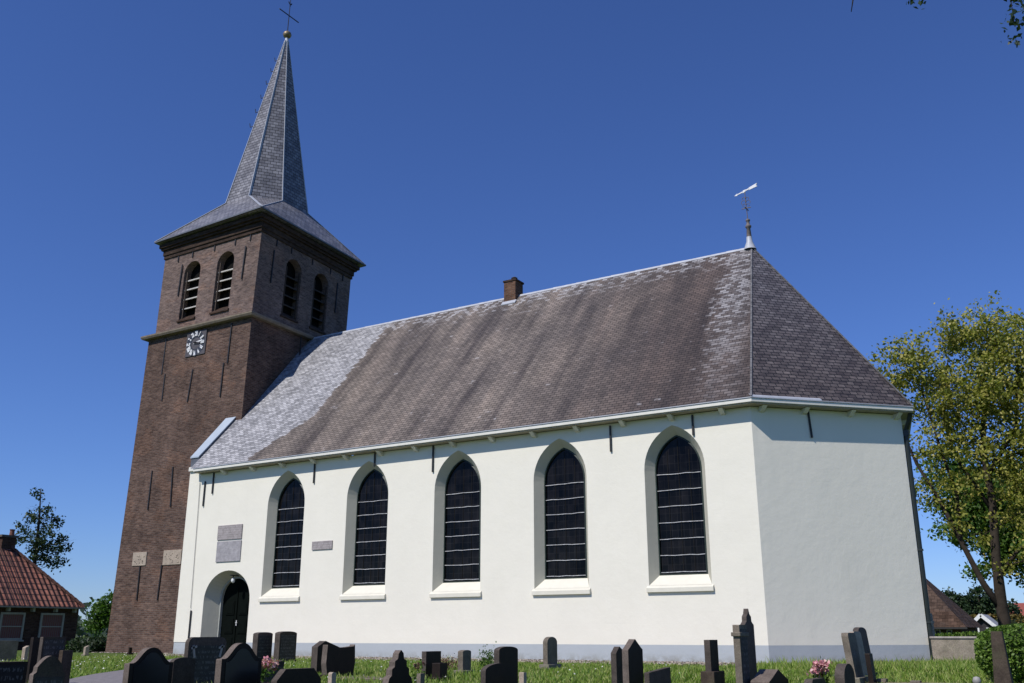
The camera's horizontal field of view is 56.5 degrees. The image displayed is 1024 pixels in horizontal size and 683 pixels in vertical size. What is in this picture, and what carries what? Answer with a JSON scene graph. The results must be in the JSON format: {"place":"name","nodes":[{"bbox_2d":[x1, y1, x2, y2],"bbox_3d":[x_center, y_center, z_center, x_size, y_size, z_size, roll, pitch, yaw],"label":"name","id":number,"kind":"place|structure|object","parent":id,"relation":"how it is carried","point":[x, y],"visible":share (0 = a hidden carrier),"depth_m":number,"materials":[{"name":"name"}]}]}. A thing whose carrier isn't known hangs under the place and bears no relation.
{"place":"outdoors","nodes":[
{"label":"outdoors","id":0,"kind":"place"},
{"bbox_2d":[69,659,171,682],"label":"path","id":1,"kind":"structure","parent":0,"point":[112,677],"depth_m":15.29,"materials":[{"name":"concrete"}]},
{"bbox_2d":[0,635,1023,682],"bbox_3d":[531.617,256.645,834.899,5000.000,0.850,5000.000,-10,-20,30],"label":"ground","id":2,"kind":"structure","parent":0,"point":[19,652],"depth_m":17.35,"materials":[{"name":"green plant"}]},
{"bbox_2d":[0,641,18,661],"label":"gravestone","id":3,"kind":"object","parent":2,"relation":"on","point":[8,650],"visible":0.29,"depth_m":23.64,"materials":[{"name":"stone"}]},
{"bbox_2d":[0,661,27,682],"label":"gravestone","id":4,"kind":"object","parent":2,"relation":"on","point":[13,672],"visible":1,"depth_m":10.37,"materials":[{"name":"black stone"}]},
{"bbox_2d":[19,646,28,660],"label":"gravestone","id":5,"kind":"object","parent":2,"relation":"on","point":[25,651],"visible":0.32,"depth_m":24.25,"materials":[{"name":"stone"}]},
{"bbox_2d":[25,637,39,682],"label":"gravestone","id":6,"kind":"object","parent":2,"relation":"on","point":[33,651],"visible":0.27,"depth_m":14.16,"materials":[{"name":"black stone"}]},
{"bbox_2d":[0,529,87,649],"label":"house","id":7,"kind":"structure","parent":2,"relation":"on","point":[36,600],"depth_m":43.03,"materials":[{"name":"brick"}]},
{"bbox_2d":[0,612,25,641],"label":"window","id":8,"kind":"structure","parent":7,"relation":"in","point":[11,623],"depth_m":41.54,"materials":[{"name":"glass"}]},
{"bbox_2d":[38,613,64,636],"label":"window","id":9,"kind":"structure","parent":7,"relation":"in","point":[51,624],"depth_m":43.08,"materials":[{"name":"glass"}]},
{"bbox_2d":[14,487,73,574],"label":"tree","id":10,"kind":"object","parent":2,"relation":"on","point":[38,541],"visible":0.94,"depth_m":54.85,"materials":[{"name":"green plant"}]},
{"bbox_2d":[28,656,64,682],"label":"gravestone","id":11,"kind":"object","parent":2,"relation":"on","point":[47,669],"visible":1,"depth_m":9.95,"materials":[{"name":"stone"}]},
{"bbox_2d":[37,637,66,662],"bbox_3d":[-6.512,4.607,13.424,0.150,0.860,0.440,-10,-20,30],"label":"gravestone","id":12,"kind":"object","parent":2,"relation":"on","point":[51,646],"visible":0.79,"depth_m":13.45,"materials":[{"name":"stone"}]},
{"bbox_2d":[58,650,72,682],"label":"gravestone","id":13,"kind":"object","parent":2,"relation":"on","point":[65,658],"visible":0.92,"depth_m":13.44,"materials":[{"name":"stone"}]},
{"bbox_2d":[81,646,89,655],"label":"gravestone","id":14,"kind":"object","parent":2,"relation":"on","point":[86,651],"visible":0.47,"depth_m":30.34,"materials":[{"name":"stone"}]},
{"bbox_2d":[65,636,106,652],"bbox_3d":[-16.125,11.728,36.887,1.866,0.650,1.674,-10,-20,30],"label":"hedge","id":15,"kind":"object","parent":2,"relation":"on","point":[79,644],"visible":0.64,"depth_m":36.30,"materials":[{"name":"green plant"}]},
{"bbox_2d":[76,594,110,636],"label":"distant woodland","id":16,"kind":"object","parent":2,"relation":"on","point":[80,632],"visible":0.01,"depth_m":206.50,"materials":[{"name":"green plant"}]},
{"bbox_2d":[80,589,113,636],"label":"tree","id":17,"kind":"object","parent":2,"relation":"on","point":[100,613],"visible":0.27,"depth_m":61.89,"materials":[{"name":"green plant"}]},
{"bbox_2d":[126,647,132,654],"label":"gravestone","id":18,"kind":"object","parent":2,"relation":"on","point":[130,651],"visible":0.49,"depth_m":32.59,"materials":[{"name":"black stone"}]},
{"bbox_2d":[122,647,173,682],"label":"gravestone","id":19,"kind":"object","parent":2,"relation":"on","point":[149,665],"visible":1,"depth_m":10.82,"materials":[{"name":"black stone"}]},
{"bbox_2d":[170,657,195,682],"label":"gravestone","id":20,"kind":"object","parent":2,"relation":"on","point":[183,669],"visible":1,"depth_m":12.23,"materials":[{"name":"stone"}]},
{"bbox_2d":[184,637,225,682],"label":"gravestone","id":21,"kind":"object","parent":2,"relation":"on","point":[205,653],"visible":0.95,"depth_m":14.24,"materials":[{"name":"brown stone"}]},
{"bbox_2d":[214,643,261,682],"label":"gravestone","id":22,"kind":"object","parent":2,"relation":"on","point":[239,663],"visible":1,"depth_m":10.67,"materials":[{"name":"black stone"}]},
{"bbox_2d":[252,632,272,658],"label":"gravestone","id":23,"kind":"object","parent":2,"relation":"on","point":[262,645],"visible":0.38,"depth_m":23.30,"materials":[{"name":"grey stone"}]},
{"bbox_2d":[261,660,284,680],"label":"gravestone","id":24,"kind":"object","parent":2,"relation":"on","point":[280,665],"visible":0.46,"depth_m":12.59,"materials":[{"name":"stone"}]},
{"bbox_2d":[273,631,296,661],"bbox_3d":[-5.568,7.557,23.406,0.250,0.850,0.660,-10,-20,30],"label":"gravestone","id":25,"kind":"object","parent":2,"relation":"on","point":[285,645],"visible":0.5,"depth_m":23.32,"materials":[{"name":"stone"}]},
{"bbox_2d":[271,668,320,682],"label":"gravestone","id":26,"kind":"object","parent":2,"relation":"on","point":[301,675],"visible":1,"depth_m":10.83,"materials":[{"name":"black stone"}]},
{"bbox_2d":[311,641,337,672],"bbox_3d":[-3.335,5.712,17.069,0.220,0.680,0.680,-10,-20,30],"label":"gravestone","id":27,"kind":"object","parent":2,"relation":"on","point":[316,654],"visible":0.15,"depth_m":16.86,"materials":[{"name":"black stone"}]},
{"bbox_2d":[328,672,335,682],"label":"gravestone","id":28,"kind":"object","parent":2,"relation":"on","point":[331,677],"visible":1,"depth_m":11.64,"materials":[{"name":"stone"}]},
{"bbox_2d":[319,644,356,678],"bbox_3d":[-2.955,5.490,16.227,0.190,0.650,0.800,-10,-20,30],"label":"gravestone","id":29,"kind":"object","parent":2,"relation":"on","point":[339,660],"visible":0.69,"depth_m":16.16,"materials":[{"name":"black stone"}]},
{"bbox_2d":[2,654,692,679],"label":"daisies","id":30,"kind":"object","parent":2,"relation":"on","point":[285,663],"visible":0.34,"depth_m":21.04,"materials":[{"name":"white plant"}]},
{"bbox_2d":[336,676,416,681],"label":"grave slab","id":31,"kind":"structure","parent":2,"relation":"on","point":[374,678],"depth_m":15.58,"materials":[{"name":"grey stone"}]},
{"bbox_2d":[382,650,411,682],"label":"gravestone","id":32,"kind":"object","parent":2,"relation":"on","point":[397,670],"visible":1,"depth_m":12.86,"materials":[{"name":"black stone"}]},
{"bbox_2d":[410,659,427,682],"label":"flowers","id":33,"kind":"object","parent":2,"relation":"on","point":[416,666],"visible":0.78,"depth_m":13.23,"materials":[{"name":"green plant"}]},
{"bbox_2d":[417,673,424,682],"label":"gravestone","id":34,"kind":"object","parent":2,"relation":"on","point":[420,677],"visible":1,"depth_m":12.23,"materials":[{"name":"stone"}]},
{"bbox_2d":[421,651,440,677],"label":"gravestone","id":35,"kind":"object","parent":2,"relation":"on","point":[429,658],"visible":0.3,"depth_m":15.78,"materials":[{"name":"black stone"}]},
{"bbox_2d":[430,663,448,680],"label":"gravestone","id":36,"kind":"object","parent":2,"relation":"on","point":[439,670],"visible":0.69,"depth_m":15.61,"materials":[{"name":"black stone"}]},
{"bbox_2d":[441,653,457,670],"bbox_3d":[-1.227,5.924,17.593,0.725,0.336,0.649,-10,-20,30],"label":"rusty shrub","id":37,"kind":"object","parent":2,"relation":"on","point":[449,663],"visible":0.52,"depth_m":17.58,"materials":[{"name":"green plant"}]},
{"bbox_2d":[453,650,474,673],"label":"gravestone","id":38,"kind":"object","parent":2,"relation":"on","point":[464,659],"visible":0.61,"depth_m":17.00,"materials":[{"name":"stone"}]},
{"bbox_2d":[476,641,496,667],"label":"weeds","id":39,"kind":"object","parent":2,"relation":"on","point":[489,657],"visible":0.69,"depth_m":17.28,"materials":[{"name":"green plant"}]},
{"bbox_2d":[481,663,515,682],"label":"gravestone","id":40,"kind":"object","parent":2,"relation":"on","point":[498,673],"visible":1,"depth_m":11.77,"materials":[{"name":"black stone"}]},
{"bbox_2d":[494,646,517,682],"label":"gravestone","id":41,"kind":"object","parent":2,"relation":"on","point":[506,654],"visible":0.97,"depth_m":13.96,"materials":[{"name":"black stone"}]},
{"bbox_2d":[105,0,932,662],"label":"church","id":42,"kind":"structure","parent":2,"relation":"on","point":[677,460],"depth_m":27.75,"materials":[{"name":"white paint"}]},
{"bbox_2d":[176,264,200,322],"bbox_3d":[-13.036,-2.043,38.964,1.049,2.615,0.487,-10,-20,30],"label":"belfry window","id":43,"kind":"structure","parent":42,"relation":"in","point":[194,282],"depth_m":39.15,"materials":[{"name":"wood"}]},
{"bbox_2d":[209,254,233,314],"bbox_3d":[-11.403,-2.339,38.002,1.046,2.615,0.479,-10,-20,30],"label":"belfry window","id":44,"kind":"structure","parent":42,"relation":"in","point":[227,272],"depth_m":38.17,"materials":[{"name":"wood"}]},
{"bbox_2d":[220,578,249,651],"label":"door","id":45,"kind":"structure","parent":42,"relation":"in","point":[234,624],"depth_m":31.48,"materials":[{"name":"wood"}]},
{"bbox_2d":[258,471,304,601],"bbox_3d":[-7.222,6.205,30.579,1.727,4.120,0.396,-10,-20,30],"label":"window","id":46,"kind":"structure","parent":42,"relation":"in","point":[285,511],"depth_m":30.75,"materials":[{"name":"black glass"}]},
{"bbox_2d":[280,261,299,322],"bbox_3d":[-9.086,-2.100,38.787,0.400,2.615,1.084,-9,-19,26],"label":"belfry window","id":47,"kind":"structure","parent":42,"relation":"in","point":[290,271],"depth_m":38.98,"materials":[{"name":"wood"}]},
{"bbox_2d":[309,276,326,334],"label":"belfry window","id":48,"kind":"structure","parent":42,"relation":"in","point":[317,291],"depth_m":40.52,"materials":[{"name":"wood"}]},
{"bbox_2d":[339,461,387,599],"bbox_3d":[-4.338,5.681,28.875,1.727,4.120,0.396,-10,-20,30],"label":"window","id":49,"kind":"structure","parent":42,"relation":"in","point":[364,569],"depth_m":29.04,"materials":[{"name":"black glass"}]},
{"bbox_2d":[429,451,481,597],"bbox_3d":[-1.497,5.164,27.197,1.727,4.120,0.396,-10,-20,30],"label":"window","id":50,"kind":"structure","parent":42,"relation":"in","point":[457,493],"depth_m":27.34,"materials":[{"name":"black glass"}]},
{"bbox_2d":[532,439,590,594],"bbox_3d":[1.351,4.647,25.514,1.727,4.120,0.396,-10,-20,30],"label":"window","id":51,"kind":"structure","parent":42,"relation":"in","point":[561,563],"depth_m":25.64,"materials":[{"name":"black glass"}]},
{"bbox_2d":[644,425,713,592],"bbox_3d":[4.153,4.137,23.859,1.727,4.120,0.396,-10,-20,30],"label":"window","id":52,"kind":"structure","parent":42,"relation":"in","point":[678,544],"depth_m":23.96,"materials":[{"name":"black glass"}]},
{"bbox_2d":[519,672,526,682],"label":"gravestone","id":53,"kind":"object","parent":2,"relation":"on","point":[522,677],"visible":1,"depth_m":11.81,"materials":[{"name":"stone"}]},
{"bbox_2d":[539,637,560,668],"bbox_3d":[0.749,6.162,18.668,0.220,0.730,0.510,-10,-20,30],"label":"gravestone","id":54,"kind":"object","parent":2,"relation":"on","point":[550,652],"visible":0.62,"depth_m":18.59,"materials":[{"name":"stone"}]},
{"bbox_2d":[611,646,622,682],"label":"gravestone","id":55,"kind":"object","parent":2,"relation":"on","point":[616,667],"visible":0.72,"depth_m":14.65,"materials":[{"name":"stone"}]},
{"bbox_2d":[622,639,643,682],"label":"gravestone","id":56,"kind":"object","parent":2,"relation":"on","point":[632,658],"visible":1,"depth_m":12.85,"materials":[{"name":"black stone"}]},
{"bbox_2d":[644,667,670,682],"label":"gravestone","id":57,"kind":"object","parent":2,"relation":"on","point":[661,675],"visible":1,"depth_m":12.42,"materials":[{"name":"grey stone"}]},
{"bbox_2d":[700,640,724,682],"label":"gravestone","id":58,"kind":"object","parent":2,"relation":"on","point":[712,673],"visible":1,"depth_m":14.01,"materials":[{"name":"stone"}]},
{"bbox_2d":[731,625,749,682],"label":"gravestone","id":59,"kind":"object","parent":2,"relation":"on","point":[739,633],"visible":1,"depth_m":12.56,"materials":[{"name":"stone"}]},
{"bbox_2d":[740,608,756,680],"bbox_3d":[3.494,4.603,14.064,0.150,1.290,0.500,-10,-20,30],"label":"gravestone","id":60,"kind":"object","parent":2,"relation":"on","point":[746,620],"visible":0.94,"depth_m":14.11,"materials":[{"name":"grey stone"}]},
{"bbox_2d":[750,669,788,682],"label":"gravestone","id":61,"kind":"object","parent":2,"relation":"on","point":[769,676],"visible":1,"depth_m":12.63,"materials":[{"name":"black stone"}]},
{"bbox_2d":[804,678,825,682],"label":"gravestone","id":62,"kind":"object","parent":2,"relation":"on","point":[816,680],"visible":1,"depth_m":12.02,"materials":[{"name":"black stone"}]},
{"bbox_2d":[802,656,834,682],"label":"flowers","id":63,"kind":"object","parent":2,"relation":"on","point":[819,669],"visible":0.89,"depth_m":13.33,"materials":[{"name":"pink plant"}]},
{"bbox_2d":[835,663,854,682],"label":"gravestone","id":64,"kind":"object","parent":2,"relation":"on","point":[844,673],"visible":1,"depth_m":13.04,"materials":[{"name":"stone"}]},
{"bbox_2d":[841,633,868,682],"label":"gravestone","id":65,"kind":"object","parent":2,"relation":"on","point":[851,650],"visible":0.73,"depth_m":14.41,"materials":[{"name":"stone"}]},
{"bbox_2d":[849,631,867,675],"bbox_3d":[5.666,5.143,15.457,0.202,0.850,0.600,-10,-20,30],"label":"gravestone","id":66,"kind":"object","parent":2,"relation":"on","point":[861,649],"visible":0.4,"depth_m":15.49,"materials":[{"name":"stone"}]},
{"bbox_2d":[853,627,876,672],"bbox_3d":[5.944,5.270,16.026,0.219,0.900,0.680,-10,-20,30],"label":"gravestone","id":67,"kind":"object","parent":2,"relation":"on","point":[862,631],"visible":0.35,"depth_m":16.12,"materials":[{"name":"grey stone"}]},
{"bbox_2d":[865,653,879,682],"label":"gravestone","id":68,"kind":"object","parent":2,"relation":"on","point":[870,668],"visible":1,"depth_m":14.29,"materials":[{"name":"black stone"}]},
{"bbox_2d":[876,676,980,682],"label":"grave kerb","id":69,"kind":"structure","parent":2,"relation":"on","point":[976,679],"depth_m":14.07,"materials":[{"name":"grey stone"}]},
{"bbox_2d":[930,613,934,635],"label":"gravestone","id":70,"kind":"object","parent":2,"relation":"on","point":[932,624],"visible":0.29,"depth_m":26.15,"materials":[{"name":"stone"}]},
{"bbox_2d":[851,0,1023,47],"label":"overhanging tree","id":71,"kind":"object","parent":2,"relation":"on","point":[1011,22],"visible":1,"depth_m":11.94,"materials":[{"name":"green plant"}]},
{"bbox_2d":[866,290,1023,625],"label":"tree","id":72,"kind":"object","parent":2,"relation":"on","point":[982,395],"visible":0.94,"depth_m":30.73,"materials":[{"name":"green plant"}]},
{"bbox_2d":[929,636,976,661],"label":"wall","id":73,"kind":"structure","parent":2,"relation":"on","point":[948,647],"depth_m":22.31,"materials":[{"name":"concrete"}]},
{"bbox_2d":[923,579,983,635],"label":"farmhouse","id":74,"kind":"object","parent":2,"relation":"on","point":[949,615],"visible":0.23,"depth_m":53.79,"materials":[{"name":"brick"}]},
{"bbox_2d":[929,631,981,649],"bbox_3d":[19.132,10.452,33.111,9.331,0.852,0.944,-10,-20,30],"label":"hedge","id":75,"kind":"object","parent":2,"relation":"on","point":[972,633],"visible":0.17,"depth_m":34.69,"materials":[{"name":"green plant"}]},
{"bbox_2d":[942,586,979,614],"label":"tree","id":76,"kind":"object","parent":2,"relation":"on","point":[953,596],"visible":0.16,"depth_m":85.34,"materials":[{"name":"green plant"}]},
{"bbox_2d":[913,436,1023,624],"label":"tree","id":77,"kind":"object","parent":2,"relation":"on","point":[980,525],"visible":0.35,"depth_m":42.17,"materials":[{"name":"green plant"}]},
{"bbox_2d":[957,585,996,614],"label":"tree","id":78,"kind":"object","parent":2,"relation":"on","point":[986,604],"visible":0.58,"depth_m":84.19,"materials":[{"name":"green plant"}]},
{"bbox_2d":[974,614,997,631],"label":"house","id":79,"kind":"structure","parent":2,"relation":"on","point":[985,621],"depth_m":73.81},
{"bbox_2d":[970,613,1023,623],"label":"hedge","id":80,"kind":"object","parent":2,"relation":"on","point":[1015,618],"visible":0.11,"depth_m":80.00,"materials":[{"name":"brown plant"}]},
{"bbox_2d":[973,623,1023,682],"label":"round bush","id":81,"kind":"object","parent":2,"relation":"on","point":[1013,633],"visible":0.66,"depth_m":14.03,"materials":[{"name":"green plant"}]},
{"bbox_2d":[991,631,1013,682],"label":"grave pillar","id":82,"kind":"structure","parent":2,"relation":"on","point":[1002,673],"depth_m":10.80,"materials":[{"name":"stone"}]},
{"bbox_2d":[992,598,1022,618],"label":"tree","id":83,"kind":"object","parent":2,"relation":"on","point":[1012,606],"visible":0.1,"depth_m":83.82,"materials":[{"name":"green plant"}]},
{"bbox_2d":[1012,603,1023,615],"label":"house","id":84,"kind":"structure","parent":2,"relation":"on","point":[1021,605],"depth_m":95.13,"materials":[{"name":"red tile"}]},
{"bbox_2d":[0,0,1023,624],"label":"sky","id":85,"kind":"structure","parent":0,"point":[458,149],"materials":[{"name":"blue"}]},
{"label":"gravel strip","id":86,"kind":"structure","parent":0,"visible":0},
{"bbox_2d":[91,652,762,665],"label":"pebbles","id":87,"kind":"object","parent":86,"relation":"on","point":[563,661],"visible":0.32,"depth_m":23.58,"materials":[{"name":"gravel"}]},
{"bbox_3d":[-3.149,4.502,12.045,0.240,0.395,0.360,-10,-20,30],"label":"flower trough","id":88,"kind":"object","parent":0,"visible":0},
{"bbox_2d":[261,655,283,681],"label":"trough flowers","id":89,"kind":"object","parent":88,"relation":"in","point":[269,664],"visible":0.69,"depth_m":12.09,"materials":[{"name":"pink plant"}]}
]}

